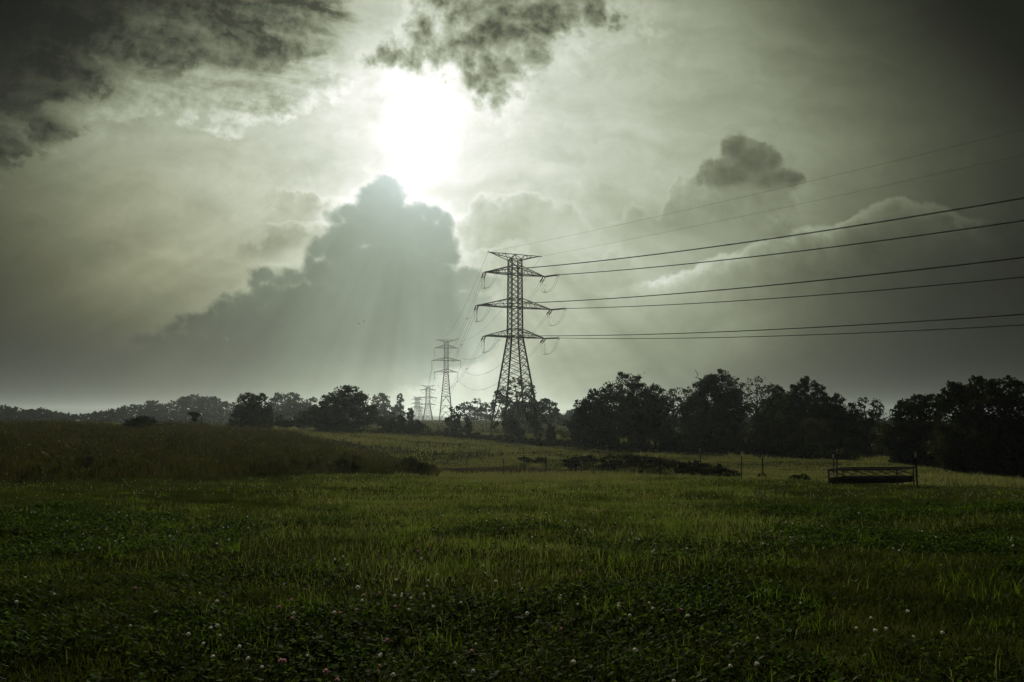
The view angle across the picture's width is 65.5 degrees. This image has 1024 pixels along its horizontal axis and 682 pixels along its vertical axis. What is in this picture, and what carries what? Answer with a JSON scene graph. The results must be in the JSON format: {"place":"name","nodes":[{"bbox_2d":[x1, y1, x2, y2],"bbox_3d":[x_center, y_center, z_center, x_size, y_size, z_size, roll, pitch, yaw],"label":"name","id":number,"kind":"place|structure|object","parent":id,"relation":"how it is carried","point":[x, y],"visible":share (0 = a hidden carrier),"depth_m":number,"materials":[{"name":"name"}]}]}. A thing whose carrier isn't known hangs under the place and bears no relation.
{"place":"outdoors","nodes":[
{"label":"outdoors","id":0,"kind":"place"},
{"bbox_2d":[309,437,682,476],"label":"farm track","id":1,"kind":"structure","parent":0,"point":[498,469],"depth_m":66.11,"materials":[{"name":"brown soil"}]},
{"bbox_2d":[70,412,949,419],"bbox_3d":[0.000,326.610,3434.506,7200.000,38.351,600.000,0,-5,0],"label":"hills","id":2,"kind":"structure","parent":0,"point":[443,418],"depth_m":3235.15,"materials":[{"name":"green plant"}]},
{"bbox_2d":[0,420,1023,681],"bbox_3d":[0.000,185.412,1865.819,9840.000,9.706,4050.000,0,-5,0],"label":"ground","id":3,"kind":"structure","parent":0,"point":[442,462],"depth_m":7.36,"materials":[{"name":"green plant"}]},
{"bbox_2d":[68,455,118,468],"bbox_3d":[-18.714,5.589,35.619,2.430,1.080,1.154,-2,-6,18],"label":"weed clump","id":4,"kind":"object","parent":3,"relation":"on","point":[89,458],"visible":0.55,"depth_m":35.63,"materials":[{"name":"green plant"}]},
{"bbox_2d":[122,415,160,426],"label":"bush","id":5,"kind":"object","parent":3,"relation":"on","point":[137,420],"visible":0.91,"depth_m":83.26,"materials":[{"name":"green plant"}]},
{"bbox_2d":[187,411,200,424],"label":"bush","id":6,"kind":"object","parent":3,"relation":"on","point":[195,415],"visible":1,"depth_m":91.41,"materials":[{"name":"green plant"}]},
{"bbox_2d":[0,419,414,473],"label":"weed seed","id":7,"kind":"object","parent":3,"relation":"on","point":[179,441],"visible":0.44,"depth_m":58.82,"materials":[{"name":"green plant"}]},
{"bbox_2d":[0,417,444,480],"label":"tall weeds","id":8,"kind":"object","parent":3,"relation":"on","point":[152,444],"visible":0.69,"depth_m":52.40,"materials":[{"name":"green plant"}]},
{"bbox_2d":[226,418,273,428],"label":"bramble bush","id":9,"kind":"object","parent":3,"relation":"on","point":[253,424],"visible":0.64,"depth_m":117.06,"materials":[{"name":"green plant"}]},
{"bbox_2d":[229,392,280,424],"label":"oak tree","id":10,"kind":"object","parent":3,"relation":"on","point":[249,407],"visible":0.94,"depth_m":123.91,"materials":[{"name":"green plant"}]},
{"bbox_2d":[264,392,303,418],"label":"oak tree","id":11,"kind":"object","parent":3,"relation":"on","point":[285,408],"visible":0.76,"depth_m":297.68,"materials":[{"name":"green plant"}]},
{"bbox_2d":[274,414,305,427],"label":"bramble bush","id":12,"kind":"object","parent":3,"relation":"on","point":[287,423],"visible":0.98,"depth_m":127.11,"materials":[{"name":"green plant"}]},
{"bbox_2d":[289,396,317,420],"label":"oak tree","id":13,"kind":"object","parent":3,"relation":"on","point":[298,406],"visible":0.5,"depth_m":294.40,"materials":[{"name":"green plant"}]},
{"bbox_2d":[293,410,315,429],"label":"bramble bush","id":14,"kind":"object","parent":3,"relation":"on","point":[301,415],"visible":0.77,"depth_m":130.94,"materials":[{"name":"green plant"}]},
{"bbox_2d":[293,385,384,431],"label":"walnut tree","id":15,"kind":"object","parent":3,"relation":"on","point":[335,414],"visible":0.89,"depth_m":133.32,"materials":[{"name":"green plant"}]},
{"bbox_2d":[334,455,362,471],"bbox_3d":[-8.379,6.354,40.571,1.452,1.054,0.914,0,-5,0],"label":"weed clump","id":16,"kind":"object","parent":3,"relation":"on","point":[339,464],"visible":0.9,"depth_m":40.48,"materials":[{"name":"green plant"}]},
{"bbox_2d":[369,393,391,416],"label":"oak tree","id":17,"kind":"object","parent":3,"relation":"on","point":[383,405],"visible":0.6,"depth_m":328.67,"materials":[{"name":"green plant"}]},
{"bbox_2d":[382,410,395,419],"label":"bush","id":18,"kind":"object","parent":3,"relation":"on","point":[389,414],"visible":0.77,"depth_m":233.72,"materials":[{"name":"green plant"}]},
{"bbox_2d":[377,414,408,433],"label":"bramble bush","id":19,"kind":"object","parent":3,"relation":"on","point":[393,425],"visible":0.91,"depth_m":137.02,"materials":[{"name":"green plant"}]},
{"bbox_2d":[390,393,405,416],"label":"poplar tree","id":20,"kind":"object","parent":3,"relation":"on","point":[397,409],"visible":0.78,"depth_m":322.99,"materials":[{"name":"green plant"}]},
{"bbox_2d":[406,408,414,421],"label":"cedar tree","id":21,"kind":"object","parent":3,"relation":"on","point":[410,415],"visible":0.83,"depth_m":184.20,"materials":[{"name":"green plant"}]},
{"bbox_2d":[395,456,434,470],"bbox_3d":[-5.314,6.912,43.538,2.171,1.371,0.858,-1,-6,10],"label":"weed clump","id":22,"kind":"object","parent":3,"relation":"on","point":[409,458],"visible":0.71,"depth_m":43.51,"materials":[{"name":"green plant"}]},
{"bbox_2d":[411,397,422,419],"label":"transmission pylon","id":23,"kind":"object","parent":3,"relation":"on","point":[416,404],"visible":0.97,"depth_m":1144.74,"materials":[{"name":"metal"}]},
{"bbox_2d":[405,419,429,434],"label":"bramble bush","id":24,"kind":"object","parent":3,"relation":"on","point":[418,427],"visible":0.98,"depth_m":138.95,"materials":[{"name":"green plant"}]},
{"bbox_2d":[419,385,435,419],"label":"transmission pylon","id":25,"kind":"object","parent":3,"relation":"on","point":[429,396],"visible":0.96,"depth_m":757.06,"materials":[{"name":"metal"}]},
{"bbox_2d":[432,339,460,419],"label":"transmission pylon","id":26,"kind":"object","parent":3,"relation":"on","point":[444,360],"visible":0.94,"depth_m":491.97,"materials":[{"name":"metal"}]},
{"bbox_2d":[0,394,904,427],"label":"woods","id":27,"kind":"object","parent":3,"relation":"on","point":[160,411],"visible":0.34,"depth_m":352.62,"materials":[{"name":"green plant"}]},
{"bbox_2d":[445,405,461,434],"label":"hawthorn bush","id":28,"kind":"object","parent":3,"relation":"on","point":[456,422],"visible":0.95,"depth_m":149.06,"materials":[{"name":"green plant"}]},
{"bbox_2d":[461,417,472,433],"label":"hawthorn bush","id":29,"kind":"object","parent":3,"relation":"on","point":[468,427],"visible":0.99,"depth_m":148.80,"materials":[{"name":"green plant"}]},
{"bbox_2d":[456,398,496,422],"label":"oak tree","id":30,"kind":"object","parent":3,"relation":"on","point":[477,410],"visible":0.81,"depth_m":337.58,"materials":[{"name":"green plant"}]},
{"bbox_2d":[492,421,498,435],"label":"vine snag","id":31,"kind":"object","parent":3,"relation":"on","point":[495,424],"visible":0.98,"depth_m":146.91,"materials":[{"name":"green plant"}]},
{"bbox_2d":[0,472,1023,681],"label":"clover","id":32,"kind":"object","parent":3,"relation":"on","point":[110,515],"depth_m":6.27,"materials":[{"name":"green plant"}]},
{"bbox_2d":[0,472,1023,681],"bbox_3d":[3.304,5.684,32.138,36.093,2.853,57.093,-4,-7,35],"label":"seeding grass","id":33,"kind":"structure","parent":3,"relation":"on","point":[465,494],"depth_m":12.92,"materials":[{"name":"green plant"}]},
{"bbox_2d":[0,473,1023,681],"bbox_3d":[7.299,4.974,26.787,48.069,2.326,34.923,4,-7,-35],"label":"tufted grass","id":34,"kind":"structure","parent":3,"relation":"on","point":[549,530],"depth_m":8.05,"materials":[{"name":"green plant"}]},
{"bbox_2d":[501,419,524,437],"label":"hawthorn bush","id":35,"kind":"object","parent":3,"relation":"on","point":[512,425],"visible":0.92,"depth_m":144.89,"materials":[{"name":"green plant"}]},
{"bbox_2d":[490,377,536,427],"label":"poplar tree","id":36,"kind":"object","parent":3,"relation":"on","point":[527,393],"visible":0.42,"depth_m":234.01,"materials":[{"name":"green plant"}]},
{"bbox_2d":[13,420,1023,487],"bbox_3d":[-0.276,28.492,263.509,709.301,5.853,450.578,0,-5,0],"label":"pasture grass","id":37,"kind":"structure","parent":3,"relation":"on","point":[970,479],"depth_m":70.82,"materials":[{"name":"green plant"}]},
{"bbox_2d":[474,250,565,432],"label":"transmission pylon","id":38,"kind":"object","parent":3,"relation":"on","point":[511,297],"visible":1,"depth_m":176.11,"materials":[{"name":"metal"}]},
{"bbox_2d":[490,129,1022,251],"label":"earth wire","id":39,"kind":"object","parent":38,"relation":"attached to","point":[792,185],"visible":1,"depth_m":113.69,"materials":[{"name":"metal"}]},
{"bbox_2d":[496,314,1023,335],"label":"power line","id":40,"kind":"object","parent":38,"relation":"attached to","point":[775,329],"visible":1,"depth_m":112.07,"materials":[{"name":"metal"}]},
{"bbox_2d":[498,197,1023,270],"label":"power line","id":41,"kind":"object","parent":38,"relation":"attached to","point":[791,235],"visible":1,"depth_m":111.41,"materials":[{"name":"metal"}]},
{"bbox_2d":[501,257,1023,303],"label":"power line","id":42,"kind":"object","parent":38,"relation":"attached to","point":[793,282],"visible":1,"depth_m":108.76,"materials":[{"name":"metal"}]},
{"bbox_2d":[546,155,1020,255],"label":"earth wire","id":43,"kind":"object","parent":38,"relation":"attached to","point":[811,201],"visible":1,"depth_m":123.55,"materials":[{"name":"metal"}]},
{"bbox_2d":[557,220,1023,274],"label":"power line","id":44,"kind":"object","parent":38,"relation":"attached to","point":[814,249],"visible":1,"depth_m":123.97,"materials":[{"name":"metal"}]},
{"bbox_2d":[564,277,1023,308],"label":"power line","id":45,"kind":"object","parent":38,"relation":"attached to","point":[817,295],"visible":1,"depth_m":125.33,"materials":[{"name":"metal"}]},
{"bbox_2d":[576,325,1023,338],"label":"power line","id":46,"kind":"object","parent":38,"relation":"attached to","point":[803,335],"visible":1,"depth_m":124.35,"materials":[{"name":"metal"}]},
{"bbox_2d":[496,395,546,428],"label":"oak tree","id":47,"kind":"object","parent":3,"relation":"on","point":[540,408],"visible":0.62,"depth_m":225.66,"materials":[{"name":"green plant"}]},
{"bbox_2d":[517,456,546,462],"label":"bramble bush","id":48,"kind":"object","parent":3,"relation":"on","point":[538,459],"visible":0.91,"depth_m":69.20,"materials":[{"name":"green plant"}]},
{"bbox_2d":[523,408,543,436],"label":"vine snag","id":49,"kind":"object","parent":3,"relation":"on","point":[535,424],"visible":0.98,"depth_m":143.18,"materials":[{"name":"green plant"}]},
{"bbox_2d":[533,429,542,439],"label":"hawthorn bush","id":50,"kind":"object","parent":3,"relation":"on","point":[540,434],"visible":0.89,"depth_m":140.90,"materials":[{"name":"green plant"}]},
{"bbox_2d":[544,423,556,441],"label":"hawthorn bush","id":51,"kind":"object","parent":3,"relation":"on","point":[550,434],"visible":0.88,"depth_m":138.95,"materials":[{"name":"green plant"}]},
{"bbox_2d":[539,398,565,427],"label":"oak tree","id":52,"kind":"object","parent":3,"relation":"on","point":[552,416],"visible":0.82,"depth_m":243.09,"materials":[{"name":"green plant"}]},
{"bbox_2d":[556,429,570,439],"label":"hawthorn bush","id":53,"kind":"object","parent":3,"relation":"on","point":[563,434],"visible":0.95,"depth_m":136.95,"materials":[{"name":"green plant"}]},
{"bbox_2d":[301,427,834,476],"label":"wire fence","id":54,"kind":"object","parent":3,"relation":"on","point":[599,452],"visible":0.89,"depth_m":70.79,"materials":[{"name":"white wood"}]},
{"bbox_2d":[565,409,575,417],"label":"oak tree","id":55,"kind":"object","parent":3,"relation":"on","point":[568,412],"visible":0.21,"depth_m":377.23,"materials":[{"name":"green plant"}]},
{"bbox_2d":[561,454,598,468],"bbox_3d":[5.264,9.186,60.276,3.168,1.373,1.522,0,-5,0],"label":"bramble bush","id":56,"kind":"object","parent":3,"relation":"on","point":[578,463],"visible":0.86,"depth_m":60.08,"materials":[{"name":"green plant"}]},
{"bbox_2d":[314,423,859,459],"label":"hedge","id":57,"kind":"object","parent":3,"relation":"on","point":[826,450],"visible":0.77,"depth_m":101.39,"materials":[{"name":"green plant"}]},
{"bbox_2d":[562,388,611,446],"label":"cedar tree","id":58,"kind":"object","parent":3,"relation":"on","point":[580,418],"visible":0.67,"depth_m":120.41,"materials":[{"name":"green plant"}]},
{"bbox_2d":[590,453,646,469],"bbox_3d":[7.673,8.627,56.433,4.300,1.446,2.065,0,-5,0],"label":"bramble bush","id":59,"kind":"object","parent":3,"relation":"on","point":[629,460],"visible":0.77,"depth_m":56.11,"materials":[{"name":"green plant"}]},
{"bbox_2d":[586,371,660,441],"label":"oak tree","id":60,"kind":"object","parent":3,"relation":"on","point":[601,405],"visible":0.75,"depth_m":117.05,"materials":[{"name":"green plant"}]},
{"bbox_2d":[358,439,917,486],"bbox_3d":[-0.981,8.801,58.587,3.173,3.530,61.951,4,-7,-33],"label":"wire fence","id":61,"kind":"object","parent":3,"relation":"on","point":[741,467],"visible":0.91,"depth_m":39.23,"materials":[{"name":"white metal"}]},
{"bbox_2d":[631,383,676,444],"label":"oak tree","id":62,"kind":"object","parent":3,"relation":"on","point":[654,407],"visible":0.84,"depth_m":113.02,"materials":[{"name":"green plant"}]},
{"bbox_2d":[633,455,674,471],"bbox_3d":[9.580,8.348,53.497,2.737,1.448,1.968,-3,-6,28],"label":"bramble bush","id":63,"kind":"object","parent":3,"relation":"on","point":[654,461],"visible":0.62,"depth_m":53.30,"materials":[{"name":"green plant"}]},
{"bbox_2d":[661,387,692,442],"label":"walnut tree","id":64,"kind":"object","parent":3,"relation":"on","point":[673,415],"visible":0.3,"depth_m":127.29,"materials":[{"name":"green plant"}]},
{"bbox_2d":[668,459,712,475],"bbox_3d":[10.790,7.844,48.340,2.698,1.295,1.743,-2,-6,16],"label":"bramble bush","id":65,"kind":"object","parent":3,"relation":"on","point":[676,469],"visible":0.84,"depth_m":48.27,"materials":[{"name":"green plant"}]},
{"bbox_2d":[670,368,751,445],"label":"oak tree","id":66,"kind":"object","parent":3,"relation":"on","point":[717,417],"visible":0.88,"depth_m":106.55,"materials":[{"name":"green plant"}]},
{"bbox_2d":[699,463,740,476],"bbox_3d":[11.617,7.393,44.545,2.392,1.121,0.942,0,-5,0],"label":"bramble bush","id":67,"kind":"object","parent":3,"relation":"on","point":[718,469],"visible":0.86,"depth_m":44.41,"materials":[{"name":"green plant"}]},
{"bbox_2d":[739,376,775,431],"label":"locust tree","id":68,"kind":"object","parent":3,"relation":"on","point":[768,387],"visible":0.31,"depth_m":123.56,"materials":[{"name":"green plant"}]},
{"bbox_2d":[743,384,806,447],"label":"oak tree","id":69,"kind":"object","parent":3,"relation":"on","point":[766,413],"visible":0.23,"depth_m":103.48,"materials":[{"name":"green plant"}]},
{"bbox_2d":[767,376,813,446],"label":"hickory tree","id":70,"kind":"object","parent":3,"relation":"on","point":[795,402],"visible":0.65,"depth_m":97.13,"materials":[{"name":"green plant"}]},
{"bbox_2d":[788,473,810,480],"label":"bramble bush","id":71,"kind":"object","parent":3,"relation":"on","point":[805,477],"visible":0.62,"depth_m":41.33,"materials":[{"name":"green plant"}]},
{"bbox_2d":[799,380,848,439],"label":"hickory tree","id":72,"kind":"object","parent":3,"relation":"on","point":[816,389],"visible":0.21,"depth_m":95.54,"materials":[{"name":"green plant"}]},
{"bbox_2d":[808,393,864,448],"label":"oak tree","id":73,"kind":"object","parent":3,"relation":"on","point":[836,411],"visible":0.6,"depth_m":90.83,"materials":[{"name":"green plant"}]},
{"bbox_2d":[843,397,886,452],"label":"oak tree","id":74,"kind":"object","parent":3,"relation":"on","point":[868,439],"visible":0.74,"depth_m":89.19,"materials":[{"name":"green plant"}]},
{"bbox_2d":[825,466,919,484],"bbox_3d":[16.557,6.344,36.626,4.960,1.052,1.243,1,-6,-7],"label":"gate","id":75,"kind":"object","parent":3,"relation":"on","point":[855,479],"visible":0.94,"depth_m":36.22,"materials":[{"name":"metal"}]},
{"bbox_2d":[871,432,892,457],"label":"shrub","id":76,"kind":"object","parent":3,"relation":"on","point":[880,450],"visible":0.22,"depth_m":79.06,"materials":[{"name":"green plant"}]},
{"bbox_2d":[875,393,964,465],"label":"maple tree","id":77,"kind":"object","parent":3,"relation":"on","point":[913,431],"visible":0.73,"depth_m":66.86,"materials":[{"name":"green plant"}]},
{"bbox_2d":[928,375,1000,471],"bbox_3d":[33.765,6.362,59.206,5.681,7.752,6.029,0,-5,0],"label":"maple tree","id":78,"kind":"object","parent":3,"relation":"on","point":[954,453],"visible":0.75,"depth_m":58.97,"materials":[{"name":"green plant"}]},
{"bbox_2d":[962,375,1023,475],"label":"maple tree","id":79,"kind":"object","parent":3,"relation":"on","point":[997,457],"visible":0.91,"depth_m":55.37,"materials":[{"name":"green plant"}]},
{"bbox_2d":[0,0,1023,417],"label":"sky","id":80,"kind":"structure","parent":0,"point":[209,198],"materials":[{"name":"grey"}]}
]}

